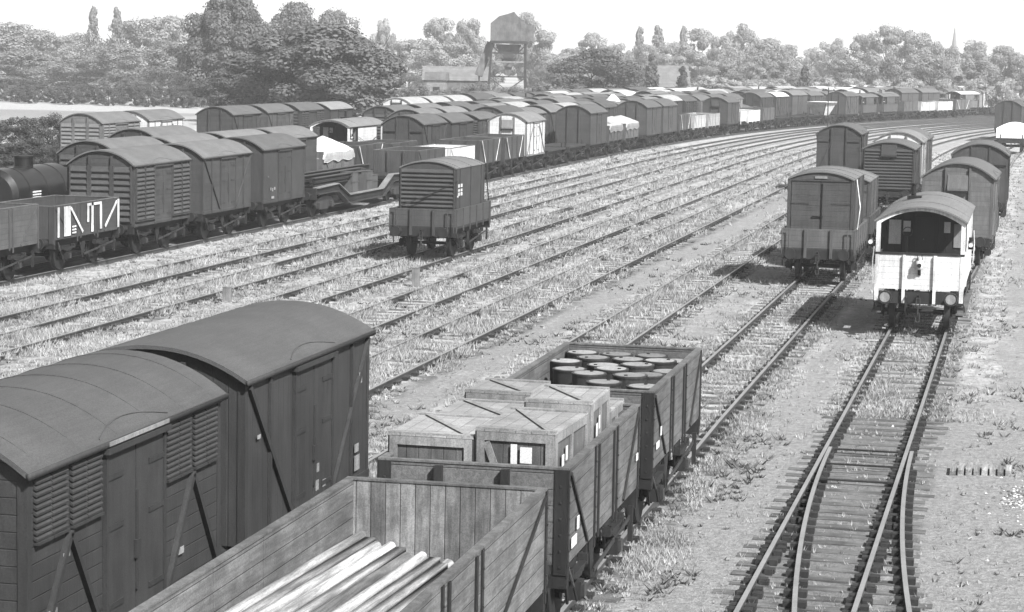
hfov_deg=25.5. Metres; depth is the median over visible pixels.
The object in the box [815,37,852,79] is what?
broadleaf tree
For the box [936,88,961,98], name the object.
covered van
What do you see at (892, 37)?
broadleaf tree
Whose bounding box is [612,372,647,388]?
steel drum
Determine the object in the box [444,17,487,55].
broadleaf tree
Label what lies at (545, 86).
shrub
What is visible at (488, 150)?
open wagon
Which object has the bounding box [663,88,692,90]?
covered van
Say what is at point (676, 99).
covered van
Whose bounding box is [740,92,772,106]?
covered van
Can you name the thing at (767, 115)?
open wagon
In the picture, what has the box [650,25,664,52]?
conifer tree
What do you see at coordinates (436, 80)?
yard hut
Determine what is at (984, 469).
crossing board
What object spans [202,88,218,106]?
shrub
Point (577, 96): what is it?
covered van
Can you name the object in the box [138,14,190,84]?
broadleaf tree
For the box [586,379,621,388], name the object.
steel drum
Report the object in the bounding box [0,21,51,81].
broadleaf tree
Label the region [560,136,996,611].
railway track
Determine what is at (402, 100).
covered van
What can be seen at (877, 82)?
shrub
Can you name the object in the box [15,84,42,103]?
shrub
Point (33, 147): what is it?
shrub
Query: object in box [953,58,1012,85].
broadleaf tree
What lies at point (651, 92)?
covered van
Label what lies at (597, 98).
covered van
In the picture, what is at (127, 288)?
railway track
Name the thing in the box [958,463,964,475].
crossing board
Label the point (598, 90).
covered van
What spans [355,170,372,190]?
steel casting
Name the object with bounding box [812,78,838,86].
shrub
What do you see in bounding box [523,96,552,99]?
covered van
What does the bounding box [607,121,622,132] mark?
tarpaulin
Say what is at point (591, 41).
broadleaf tree
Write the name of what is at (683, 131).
open wagon
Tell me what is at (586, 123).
covered van
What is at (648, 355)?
steel drum
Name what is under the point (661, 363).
steel drum
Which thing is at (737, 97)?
covered van
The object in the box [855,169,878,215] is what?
freight container
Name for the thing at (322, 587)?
timber pole
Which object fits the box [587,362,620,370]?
steel drum
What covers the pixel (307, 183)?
steel girder
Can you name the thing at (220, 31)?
broadleaf tree
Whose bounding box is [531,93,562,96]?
covered van
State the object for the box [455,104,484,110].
covered van
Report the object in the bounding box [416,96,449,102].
covered van
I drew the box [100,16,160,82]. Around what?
broadleaf tree
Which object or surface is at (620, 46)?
broadleaf tree
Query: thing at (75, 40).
broadleaf tree
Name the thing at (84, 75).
broadleaf tree
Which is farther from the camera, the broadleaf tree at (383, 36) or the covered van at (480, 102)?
the broadleaf tree at (383, 36)
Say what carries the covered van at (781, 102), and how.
on the railway track at (78, 244)
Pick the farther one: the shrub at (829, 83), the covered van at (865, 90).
the shrub at (829, 83)
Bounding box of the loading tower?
[475,12,533,92]
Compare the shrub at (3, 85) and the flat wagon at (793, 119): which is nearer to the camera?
the flat wagon at (793, 119)
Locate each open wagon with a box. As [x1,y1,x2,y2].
[0,202,39,280]
[3,195,119,269]
[129,476,548,611]
[317,148,353,169]
[340,141,384,169]
[357,139,416,147]
[373,146,444,172]
[377,403,640,611]
[420,144,474,158]
[439,137,501,178]
[466,134,524,176]
[507,342,701,523]
[602,122,622,154]
[602,123,638,151]
[670,113,691,141]
[672,114,705,139]
[691,112,719,137]
[736,109,759,131]
[740,107,774,129]
[890,101,917,119]
[907,101,934,118]
[925,101,952,117]
[939,99,970,116]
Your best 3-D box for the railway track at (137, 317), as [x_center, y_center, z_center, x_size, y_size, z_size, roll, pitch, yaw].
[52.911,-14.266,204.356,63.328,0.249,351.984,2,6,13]
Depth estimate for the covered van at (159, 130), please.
102.13 m
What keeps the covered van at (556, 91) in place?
on the railway track
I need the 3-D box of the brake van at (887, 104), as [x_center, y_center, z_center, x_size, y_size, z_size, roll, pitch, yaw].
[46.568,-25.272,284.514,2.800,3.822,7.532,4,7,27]
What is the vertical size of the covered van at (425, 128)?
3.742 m
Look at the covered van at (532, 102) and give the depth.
180.89 m
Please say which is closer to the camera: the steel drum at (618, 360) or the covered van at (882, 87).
the steel drum at (618, 360)
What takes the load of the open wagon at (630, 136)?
on the railway track at (102, 262)
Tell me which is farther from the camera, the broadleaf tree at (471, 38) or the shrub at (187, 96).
the broadleaf tree at (471, 38)
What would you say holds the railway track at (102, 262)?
on the ground at (718, 543)
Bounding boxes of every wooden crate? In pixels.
[388,412,496,461]
[435,398,523,415]
[465,377,550,400]
[475,406,588,466]
[524,384,609,443]
[609,397,623,424]
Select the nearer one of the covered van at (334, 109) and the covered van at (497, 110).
the covered van at (497, 110)
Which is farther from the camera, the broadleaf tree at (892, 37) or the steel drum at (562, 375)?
the broadleaf tree at (892, 37)
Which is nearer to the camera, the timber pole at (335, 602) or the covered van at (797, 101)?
the timber pole at (335, 602)
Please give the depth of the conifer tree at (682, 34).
560.22 m
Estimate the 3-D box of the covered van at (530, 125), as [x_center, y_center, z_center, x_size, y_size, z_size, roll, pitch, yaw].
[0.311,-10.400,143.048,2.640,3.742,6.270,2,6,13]
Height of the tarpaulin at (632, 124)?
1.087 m
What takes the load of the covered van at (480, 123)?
on the railway track at (78, 244)
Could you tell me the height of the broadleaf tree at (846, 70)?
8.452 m
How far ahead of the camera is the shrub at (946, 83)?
325.13 m
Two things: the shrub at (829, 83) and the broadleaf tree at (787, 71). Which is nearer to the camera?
the shrub at (829, 83)
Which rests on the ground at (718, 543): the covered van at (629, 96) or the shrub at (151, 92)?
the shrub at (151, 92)
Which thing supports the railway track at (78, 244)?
on the ground at (718, 543)
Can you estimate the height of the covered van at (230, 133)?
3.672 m
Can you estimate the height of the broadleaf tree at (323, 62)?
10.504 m
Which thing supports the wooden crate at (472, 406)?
on the open wagon at (592, 486)
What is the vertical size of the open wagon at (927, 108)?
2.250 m
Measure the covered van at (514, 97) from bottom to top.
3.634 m
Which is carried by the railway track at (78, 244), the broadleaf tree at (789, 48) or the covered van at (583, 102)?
the covered van at (583, 102)
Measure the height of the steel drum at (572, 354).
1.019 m
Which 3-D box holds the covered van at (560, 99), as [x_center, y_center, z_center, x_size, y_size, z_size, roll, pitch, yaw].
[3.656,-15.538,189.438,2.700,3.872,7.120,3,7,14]
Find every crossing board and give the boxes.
[950,464,956,475]
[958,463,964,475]
[966,462,972,475]
[973,465,979,475]
[981,464,987,475]
[989,463,995,475]
[997,465,1003,475]
[1005,465,1011,476]
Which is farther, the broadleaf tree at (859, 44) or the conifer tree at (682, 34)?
the conifer tree at (682, 34)
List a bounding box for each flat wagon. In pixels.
[389,200,490,256]
[538,143,565,167]
[545,139,585,162]
[763,114,789,128]
[774,113,805,126]
[781,219,867,280]
[790,112,821,125]
[816,207,880,261]
[997,134,1023,151]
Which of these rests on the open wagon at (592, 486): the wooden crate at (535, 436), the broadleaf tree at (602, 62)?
the wooden crate at (535, 436)
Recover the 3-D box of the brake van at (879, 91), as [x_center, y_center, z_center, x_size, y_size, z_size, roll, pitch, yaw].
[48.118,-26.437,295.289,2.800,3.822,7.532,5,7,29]
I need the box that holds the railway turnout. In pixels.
[712,413,947,611]
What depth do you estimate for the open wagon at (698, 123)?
205.06 m
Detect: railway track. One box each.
[0,116,994,286]
[0,117,994,323]
[0,119,994,364]
[12,121,993,375]
[39,114,994,252]
[346,123,993,340]
[368,129,994,467]
[369,125,993,406]
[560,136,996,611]
[729,143,1023,611]
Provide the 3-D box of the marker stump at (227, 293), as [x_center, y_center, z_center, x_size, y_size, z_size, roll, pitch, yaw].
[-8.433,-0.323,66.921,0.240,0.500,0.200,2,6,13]
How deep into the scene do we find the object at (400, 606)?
24.05 m
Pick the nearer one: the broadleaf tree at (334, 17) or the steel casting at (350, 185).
the steel casting at (350, 185)
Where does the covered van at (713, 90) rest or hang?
on the railway track
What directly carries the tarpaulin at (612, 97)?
on the wagon at (617, 102)
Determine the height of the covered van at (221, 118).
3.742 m
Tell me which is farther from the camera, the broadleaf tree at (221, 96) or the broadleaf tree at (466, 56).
the broadleaf tree at (466, 56)
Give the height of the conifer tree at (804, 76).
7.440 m
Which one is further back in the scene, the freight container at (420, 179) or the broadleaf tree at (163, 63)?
the broadleaf tree at (163, 63)
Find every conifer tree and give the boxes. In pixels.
[79,5,103,77]
[103,6,124,77]
[632,26,644,83]
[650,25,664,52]
[678,26,687,52]
[796,65,812,86]
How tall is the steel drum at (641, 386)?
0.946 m
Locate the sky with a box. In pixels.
[0,0,1023,68]
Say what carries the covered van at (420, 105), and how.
on the railway track
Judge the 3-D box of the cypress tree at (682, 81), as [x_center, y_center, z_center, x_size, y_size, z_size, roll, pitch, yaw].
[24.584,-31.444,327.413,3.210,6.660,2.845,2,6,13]
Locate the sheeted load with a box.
[996,122,1023,137]
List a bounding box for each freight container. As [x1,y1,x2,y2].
[399,156,484,209]
[786,166,863,229]
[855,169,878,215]
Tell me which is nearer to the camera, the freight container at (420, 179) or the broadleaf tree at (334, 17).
the freight container at (420, 179)
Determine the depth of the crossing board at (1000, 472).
40.93 m
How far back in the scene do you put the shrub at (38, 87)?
307.10 m
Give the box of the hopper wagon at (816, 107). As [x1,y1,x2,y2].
[807,101,837,124]
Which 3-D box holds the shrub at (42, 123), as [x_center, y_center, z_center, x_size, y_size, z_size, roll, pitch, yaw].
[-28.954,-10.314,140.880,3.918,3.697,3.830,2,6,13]
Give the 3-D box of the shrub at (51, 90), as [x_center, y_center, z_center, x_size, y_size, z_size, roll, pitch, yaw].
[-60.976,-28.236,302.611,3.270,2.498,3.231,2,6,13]
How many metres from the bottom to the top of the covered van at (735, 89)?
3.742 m
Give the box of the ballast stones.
[0,151,1023,611]
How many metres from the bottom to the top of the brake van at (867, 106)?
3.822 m
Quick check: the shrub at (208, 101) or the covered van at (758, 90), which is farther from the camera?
the shrub at (208, 101)
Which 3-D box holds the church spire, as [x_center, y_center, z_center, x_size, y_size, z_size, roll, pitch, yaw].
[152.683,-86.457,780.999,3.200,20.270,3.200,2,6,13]
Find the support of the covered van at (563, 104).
on the railway track at (78, 244)
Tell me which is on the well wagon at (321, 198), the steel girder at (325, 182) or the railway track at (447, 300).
the steel girder at (325, 182)
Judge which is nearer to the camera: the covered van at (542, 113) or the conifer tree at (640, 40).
the covered van at (542, 113)
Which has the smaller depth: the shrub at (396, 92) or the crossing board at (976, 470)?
the crossing board at (976, 470)
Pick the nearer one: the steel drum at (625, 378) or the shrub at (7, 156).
the steel drum at (625, 378)
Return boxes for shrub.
[0,82,10,100]
[0,116,39,164]
[0,142,22,166]
[1,138,56,164]
[2,85,27,101]
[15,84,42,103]
[26,112,62,163]
[32,82,52,101]
[42,142,58,162]
[44,86,65,103]
[54,85,83,104]
[73,83,93,103]
[83,82,102,104]
[89,76,116,85]
[96,85,120,105]
[112,84,133,104]
[117,76,140,95]
[121,83,145,105]
[135,72,162,89]
[136,87,162,106]
[152,85,173,105]
[163,84,182,106]
[175,82,201,107]
[193,86,210,106]
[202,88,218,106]
[390,87,413,96]
[403,83,438,96]
[431,89,452,95]
[450,85,475,94]
[467,81,490,91]
[490,87,512,92]
[507,85,535,92]
[525,81,550,91]
[691,74,722,88]
[715,78,742,87]
[743,79,765,86]
[766,78,790,86]
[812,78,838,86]
[842,78,866,86]
[867,79,892,86]
[895,77,924,87]
[934,78,958,90]
[959,77,993,114]
[988,79,1023,112]
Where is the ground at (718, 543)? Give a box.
[0,51,1023,611]
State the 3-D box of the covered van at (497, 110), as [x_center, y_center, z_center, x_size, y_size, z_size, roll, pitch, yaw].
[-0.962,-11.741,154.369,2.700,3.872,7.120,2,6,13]
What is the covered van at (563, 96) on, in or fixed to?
on the railway track
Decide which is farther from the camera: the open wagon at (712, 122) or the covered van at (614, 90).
the covered van at (614, 90)
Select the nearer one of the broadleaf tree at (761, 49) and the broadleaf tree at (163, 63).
the broadleaf tree at (163, 63)
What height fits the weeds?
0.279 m
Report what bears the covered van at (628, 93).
on the railway track
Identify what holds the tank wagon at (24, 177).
on the railway track at (78, 244)
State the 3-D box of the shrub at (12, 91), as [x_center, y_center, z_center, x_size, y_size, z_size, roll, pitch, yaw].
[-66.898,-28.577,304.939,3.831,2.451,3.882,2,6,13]
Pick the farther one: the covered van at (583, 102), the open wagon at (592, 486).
the covered van at (583, 102)
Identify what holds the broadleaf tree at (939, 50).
on the ground at (718, 543)
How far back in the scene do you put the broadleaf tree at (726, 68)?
417.99 m
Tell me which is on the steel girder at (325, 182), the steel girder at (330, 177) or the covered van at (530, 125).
the steel girder at (330, 177)
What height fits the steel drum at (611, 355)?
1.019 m
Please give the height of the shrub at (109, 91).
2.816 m
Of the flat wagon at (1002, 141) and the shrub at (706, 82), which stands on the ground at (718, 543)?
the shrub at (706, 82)
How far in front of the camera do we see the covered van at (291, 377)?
29.74 m
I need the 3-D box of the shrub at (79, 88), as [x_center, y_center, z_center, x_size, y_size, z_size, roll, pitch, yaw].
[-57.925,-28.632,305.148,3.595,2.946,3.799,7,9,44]
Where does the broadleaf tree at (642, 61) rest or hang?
on the ground at (718, 543)
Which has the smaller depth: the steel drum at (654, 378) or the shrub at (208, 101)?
the steel drum at (654, 378)
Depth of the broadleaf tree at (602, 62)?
301.65 m
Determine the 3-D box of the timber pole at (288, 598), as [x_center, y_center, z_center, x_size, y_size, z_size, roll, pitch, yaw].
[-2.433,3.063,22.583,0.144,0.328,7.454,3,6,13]
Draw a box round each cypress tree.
[642,54,660,86]
[673,66,688,86]
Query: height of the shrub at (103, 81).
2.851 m
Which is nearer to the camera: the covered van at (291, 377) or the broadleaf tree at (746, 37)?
the covered van at (291, 377)
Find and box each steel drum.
[550,358,581,383]
[552,366,586,384]
[566,350,598,358]
[571,370,606,385]
[576,355,609,367]
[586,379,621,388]
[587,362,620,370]
[594,366,628,379]
[600,352,632,362]
[612,357,643,363]
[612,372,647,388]
[620,362,654,371]
[626,383,654,389]
[634,372,664,383]
[635,353,667,358]
[643,358,676,368]
[651,369,671,374]
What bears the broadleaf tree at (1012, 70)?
on the ground at (718, 543)
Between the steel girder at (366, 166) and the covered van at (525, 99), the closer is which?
the steel girder at (366, 166)
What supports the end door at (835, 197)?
in the freight container at (823, 197)
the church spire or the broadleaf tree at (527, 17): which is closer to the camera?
the broadleaf tree at (527, 17)
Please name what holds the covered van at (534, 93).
on the railway track
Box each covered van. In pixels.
[0,350,228,611]
[55,136,163,167]
[58,111,140,149]
[65,144,191,253]
[96,300,375,554]
[107,125,197,137]
[124,109,184,126]
[151,133,217,143]
[161,139,252,239]
[195,105,262,132]
[201,129,266,138]
[222,133,306,226]
[249,103,294,127]
[251,125,318,171]
[280,102,324,137]
[314,101,353,119]
[362,104,412,137]
[381,96,429,105]
[381,113,447,145]
[387,107,442,118]
[404,103,440,107]
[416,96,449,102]
[430,106,467,112]
[435,112,474,138]
[436,101,469,105]
[439,95,472,101]
[455,92,493,100]
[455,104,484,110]
[459,111,494,134]
[466,100,496,103]
[469,91,496,92]
[473,105,523,114]
[480,103,505,105]
[487,98,517,102]
[487,111,546,171]
[489,93,511,96]
[490,96,522,98]
[499,101,529,106]
[507,92,532,96]
[515,98,533,101]
[519,107,546,142]
[522,100,553,104]
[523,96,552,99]
[525,104,561,143]
[526,91,547,94]
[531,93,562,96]
[539,89,570,91]
[539,97,576,102]
[544,91,568,92]
[550,95,574,98]
[550,102,577,106]
[555,104,607,158]
[560,92,581,94]
[566,89,590,91]
[567,94,590,98]
[572,101,597,104]
[574,98,590,100]
[577,92,599,93]
[582,96,607,99]
[583,94,609,96]
[587,88,606,92]
[591,100,616,116]
[600,89,629,92]
[605,93,625,95]
[611,91,635,95]
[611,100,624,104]
[615,99,661,147]
[619,87,648,89]
[619,96,638,97]
[619,98,641,100]
[629,89,652,90]
[631,94,653,96]
[633,90,667,94]
[638,97,656,98]
[638,98,677,144]
[648,94,682,112]
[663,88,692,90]
[666,91,683,93]
[675,95,697,112]
[683,87,704,89]
[685,92,705,94]
[689,94,709,130]
[698,90,725,93]
[699,89,727,92]
[702,96,739,134]
[703,94,723,127]
[719,93,743,128]
[725,87,751,88]
[729,88,745,90]
[731,91,755,94]
[739,89,765,91]
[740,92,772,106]
[744,86,765,88]
[765,86,795,88]
[766,92,789,122]
[767,88,790,89]
[776,90,807,114]
[803,91,824,119]
[816,122,868,169]
[819,91,834,118]
[821,88,840,91]
[826,91,858,122]
[834,89,864,92]
[842,85,866,86]
[856,88,884,92]
[862,138,921,206]
[870,87,891,88]
[873,129,928,199]
[884,88,918,117]
[900,127,933,188]
[912,88,939,116]
[920,157,1001,265]
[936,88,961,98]
[951,139,1010,218]
[971,89,998,114]
[993,89,1019,113]
[994,100,1023,132]
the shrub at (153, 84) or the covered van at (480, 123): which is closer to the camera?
the covered van at (480, 123)
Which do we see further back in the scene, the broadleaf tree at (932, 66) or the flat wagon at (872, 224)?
the broadleaf tree at (932, 66)
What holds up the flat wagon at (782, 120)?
on the railway track at (102, 262)
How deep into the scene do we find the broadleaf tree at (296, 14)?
342.02 m
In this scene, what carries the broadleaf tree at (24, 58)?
on the ground at (718, 543)
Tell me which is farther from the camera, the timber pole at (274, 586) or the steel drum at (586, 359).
the steel drum at (586, 359)
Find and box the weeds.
[0,148,1023,611]
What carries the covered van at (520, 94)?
on the railway track
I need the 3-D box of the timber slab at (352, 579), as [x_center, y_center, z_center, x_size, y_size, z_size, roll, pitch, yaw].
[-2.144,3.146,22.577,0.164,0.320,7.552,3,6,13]
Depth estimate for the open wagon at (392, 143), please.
128.50 m
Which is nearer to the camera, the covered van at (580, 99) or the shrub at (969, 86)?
the covered van at (580, 99)
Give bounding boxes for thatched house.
[645,65,690,86]
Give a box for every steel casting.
[338,171,358,192]
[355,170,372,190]
[373,174,377,187]
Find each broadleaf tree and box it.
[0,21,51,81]
[0,50,78,86]
[8,28,81,67]
[28,54,108,86]
[37,32,104,78]
[81,46,173,88]
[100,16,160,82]
[133,42,207,94]
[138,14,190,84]
[172,0,272,85]
[188,67,259,106]
[220,23,407,116]
[263,0,322,36]
[315,7,367,37]
[369,17,396,75]
[389,38,430,87]
[404,41,488,84]
[417,16,455,65]
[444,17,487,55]
[474,44,516,89]
[513,10,541,87]
[515,28,559,90]
[533,48,595,88]
[545,47,644,88]
[574,31,607,82]
[602,42,631,84]
[622,42,659,86]
[654,41,691,74]
[663,49,710,87]
[673,27,719,79]
[697,57,745,88]
[707,34,745,82]
[726,23,767,79]
[731,61,769,85]
[744,36,802,85]
[759,60,812,86]
[773,44,813,85]
[798,46,824,85]
[810,59,877,86]
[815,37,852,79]
[831,32,883,77]
[860,56,921,85]
[864,23,908,74]
[885,29,944,80]
[908,54,966,85]
[914,40,962,84]
[952,39,992,85]
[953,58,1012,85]
[984,45,1022,85]
[995,54,1023,98]
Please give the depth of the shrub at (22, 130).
137.56 m
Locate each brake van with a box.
[309,111,382,141]
[842,90,878,121]
[866,90,899,120]
[867,89,897,118]
[868,183,974,329]
[944,88,979,115]
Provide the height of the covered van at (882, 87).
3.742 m
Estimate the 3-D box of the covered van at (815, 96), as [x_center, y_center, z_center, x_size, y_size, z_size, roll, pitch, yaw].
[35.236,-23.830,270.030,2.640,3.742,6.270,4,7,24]
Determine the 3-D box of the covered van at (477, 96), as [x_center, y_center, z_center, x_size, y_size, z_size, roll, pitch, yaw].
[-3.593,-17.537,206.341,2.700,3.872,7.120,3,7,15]
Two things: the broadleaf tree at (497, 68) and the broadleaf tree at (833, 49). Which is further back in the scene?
the broadleaf tree at (833, 49)
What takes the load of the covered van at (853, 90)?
on the railway track
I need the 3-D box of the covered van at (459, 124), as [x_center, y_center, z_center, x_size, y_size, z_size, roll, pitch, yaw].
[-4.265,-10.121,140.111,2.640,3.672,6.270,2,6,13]
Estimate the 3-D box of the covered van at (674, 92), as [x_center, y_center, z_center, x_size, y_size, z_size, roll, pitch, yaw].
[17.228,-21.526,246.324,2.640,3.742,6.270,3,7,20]
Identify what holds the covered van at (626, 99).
on the railway track at (78, 244)
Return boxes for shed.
[422,66,488,90]
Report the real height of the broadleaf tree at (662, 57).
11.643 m
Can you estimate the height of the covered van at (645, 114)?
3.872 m
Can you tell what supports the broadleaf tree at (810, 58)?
on the ground at (718, 543)
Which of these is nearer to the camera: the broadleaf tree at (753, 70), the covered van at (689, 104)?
the covered van at (689, 104)
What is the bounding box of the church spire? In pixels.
[949,29,956,75]
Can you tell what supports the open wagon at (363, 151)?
on the railway track at (78, 244)
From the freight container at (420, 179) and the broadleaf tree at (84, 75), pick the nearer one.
the freight container at (420, 179)
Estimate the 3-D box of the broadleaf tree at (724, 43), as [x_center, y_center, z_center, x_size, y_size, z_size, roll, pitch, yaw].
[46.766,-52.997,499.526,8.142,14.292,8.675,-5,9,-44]
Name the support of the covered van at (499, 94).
on the railway track
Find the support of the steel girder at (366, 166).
on the well wagon at (321, 198)
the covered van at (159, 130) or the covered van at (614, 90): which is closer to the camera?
the covered van at (159, 130)
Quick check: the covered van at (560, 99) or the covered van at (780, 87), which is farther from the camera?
the covered van at (780, 87)
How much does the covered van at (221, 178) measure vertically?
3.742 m
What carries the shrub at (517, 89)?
on the ground at (718, 543)
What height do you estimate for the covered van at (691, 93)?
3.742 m
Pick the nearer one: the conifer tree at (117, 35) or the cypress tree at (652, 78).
the cypress tree at (652, 78)
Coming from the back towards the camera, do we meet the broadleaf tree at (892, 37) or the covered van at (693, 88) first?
the broadleaf tree at (892, 37)
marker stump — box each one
[222,286,231,302]
[412,267,419,286]
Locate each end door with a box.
[791,176,850,229]
[863,183,866,215]
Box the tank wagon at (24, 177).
[0,155,66,201]
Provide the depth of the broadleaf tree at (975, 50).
504.01 m
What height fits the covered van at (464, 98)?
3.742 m
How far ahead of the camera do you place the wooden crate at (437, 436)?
28.24 m
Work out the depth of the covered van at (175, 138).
95.71 m
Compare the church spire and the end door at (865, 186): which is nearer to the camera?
the end door at (865, 186)
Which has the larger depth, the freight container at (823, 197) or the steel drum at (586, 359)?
the freight container at (823, 197)
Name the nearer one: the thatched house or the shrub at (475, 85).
the shrub at (475, 85)
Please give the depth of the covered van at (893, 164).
109.09 m
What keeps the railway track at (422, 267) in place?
on the ground at (718, 543)
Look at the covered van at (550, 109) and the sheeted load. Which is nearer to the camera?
the covered van at (550, 109)
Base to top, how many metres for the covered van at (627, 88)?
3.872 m
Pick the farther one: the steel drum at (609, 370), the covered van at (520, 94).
the covered van at (520, 94)
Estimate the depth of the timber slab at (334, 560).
24.26 m
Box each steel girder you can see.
[305,164,365,174]
[305,167,362,180]
[305,180,311,185]
[309,177,348,185]
[310,171,362,181]
[361,164,370,169]
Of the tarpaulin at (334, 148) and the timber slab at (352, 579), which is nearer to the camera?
the timber slab at (352, 579)
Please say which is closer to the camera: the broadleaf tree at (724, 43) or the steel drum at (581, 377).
the steel drum at (581, 377)
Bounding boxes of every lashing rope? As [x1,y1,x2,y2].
[397,174,488,206]
[857,180,860,229]
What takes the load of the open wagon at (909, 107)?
on the railway track at (102, 262)
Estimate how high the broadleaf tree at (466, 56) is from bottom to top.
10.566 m
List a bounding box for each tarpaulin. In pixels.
[317,136,354,162]
[607,94,619,101]
[607,115,638,129]
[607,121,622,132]
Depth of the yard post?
233.68 m
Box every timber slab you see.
[242,537,375,611]
[294,547,405,611]
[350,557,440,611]
[368,562,447,611]
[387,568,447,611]
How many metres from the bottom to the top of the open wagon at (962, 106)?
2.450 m
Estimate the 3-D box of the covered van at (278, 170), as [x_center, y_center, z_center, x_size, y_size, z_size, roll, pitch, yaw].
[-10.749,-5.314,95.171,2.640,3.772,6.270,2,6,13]
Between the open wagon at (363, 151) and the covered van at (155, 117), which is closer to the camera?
the open wagon at (363, 151)
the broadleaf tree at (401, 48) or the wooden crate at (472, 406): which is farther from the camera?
the broadleaf tree at (401, 48)
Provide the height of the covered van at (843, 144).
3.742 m
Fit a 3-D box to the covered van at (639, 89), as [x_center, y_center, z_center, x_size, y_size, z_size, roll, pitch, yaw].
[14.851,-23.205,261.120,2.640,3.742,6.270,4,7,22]
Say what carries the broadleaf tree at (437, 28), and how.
on the ground at (718, 543)
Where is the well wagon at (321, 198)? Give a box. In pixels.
[275,172,398,216]
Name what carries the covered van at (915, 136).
on the railway track at (751, 387)
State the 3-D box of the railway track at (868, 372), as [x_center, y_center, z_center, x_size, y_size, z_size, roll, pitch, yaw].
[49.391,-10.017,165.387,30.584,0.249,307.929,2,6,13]
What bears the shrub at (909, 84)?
on the ground at (718, 543)
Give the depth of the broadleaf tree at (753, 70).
417.44 m
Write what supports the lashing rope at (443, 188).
attached to the freight container at (420, 179)
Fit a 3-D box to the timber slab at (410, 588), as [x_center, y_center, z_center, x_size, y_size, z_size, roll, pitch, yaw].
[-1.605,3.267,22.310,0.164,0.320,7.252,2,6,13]
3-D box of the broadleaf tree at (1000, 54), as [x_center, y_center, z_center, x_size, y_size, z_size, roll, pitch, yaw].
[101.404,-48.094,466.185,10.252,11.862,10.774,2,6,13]
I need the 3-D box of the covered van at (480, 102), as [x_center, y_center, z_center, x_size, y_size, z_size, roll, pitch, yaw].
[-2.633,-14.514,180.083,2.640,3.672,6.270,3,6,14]
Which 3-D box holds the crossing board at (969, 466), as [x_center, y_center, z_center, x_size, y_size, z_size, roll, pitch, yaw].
[8.320,2.972,41.139,0.105,0.130,0.730,2,6,13]
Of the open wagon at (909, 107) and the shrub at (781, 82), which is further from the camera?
the shrub at (781, 82)
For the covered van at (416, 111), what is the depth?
145.96 m
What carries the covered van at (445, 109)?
on the railway track
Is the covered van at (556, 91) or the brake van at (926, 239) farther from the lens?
the covered van at (556, 91)
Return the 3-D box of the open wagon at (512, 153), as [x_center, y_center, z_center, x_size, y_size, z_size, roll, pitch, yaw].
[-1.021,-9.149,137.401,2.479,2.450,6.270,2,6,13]
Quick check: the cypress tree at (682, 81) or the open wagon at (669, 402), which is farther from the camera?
the cypress tree at (682, 81)
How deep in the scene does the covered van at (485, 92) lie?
222.30 m
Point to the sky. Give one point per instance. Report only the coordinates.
(805, 24)
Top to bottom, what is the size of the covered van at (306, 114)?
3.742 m
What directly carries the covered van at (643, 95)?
on the railway track
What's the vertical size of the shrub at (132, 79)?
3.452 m
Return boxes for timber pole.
[224,531,365,611]
[258,541,380,611]
[276,541,395,611]
[312,552,411,611]
[331,551,426,611]
[441,559,453,567]
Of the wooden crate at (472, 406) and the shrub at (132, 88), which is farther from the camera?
the shrub at (132, 88)
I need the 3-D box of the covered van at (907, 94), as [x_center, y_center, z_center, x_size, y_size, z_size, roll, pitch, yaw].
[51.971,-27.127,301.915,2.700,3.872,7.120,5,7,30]
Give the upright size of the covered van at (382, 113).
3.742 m
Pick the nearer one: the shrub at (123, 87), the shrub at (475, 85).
the shrub at (475, 85)
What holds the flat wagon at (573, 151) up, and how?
on the railway track at (102, 262)
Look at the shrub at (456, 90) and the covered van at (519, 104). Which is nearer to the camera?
the covered van at (519, 104)
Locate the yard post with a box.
[822,87,834,126]
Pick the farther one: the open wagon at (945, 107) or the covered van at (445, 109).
the open wagon at (945, 107)
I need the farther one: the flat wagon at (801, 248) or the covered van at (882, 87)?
the covered van at (882, 87)
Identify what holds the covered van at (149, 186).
on the railway track at (102, 262)
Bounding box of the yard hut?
[424,72,448,94]
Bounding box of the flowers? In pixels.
[977,477,1023,524]
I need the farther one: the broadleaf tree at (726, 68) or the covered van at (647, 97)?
the broadleaf tree at (726, 68)
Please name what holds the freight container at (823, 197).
on the flat wagon at (801, 248)
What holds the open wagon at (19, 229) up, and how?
on the railway track at (102, 262)
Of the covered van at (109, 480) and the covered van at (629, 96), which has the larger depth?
the covered van at (629, 96)
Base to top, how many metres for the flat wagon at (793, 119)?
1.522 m

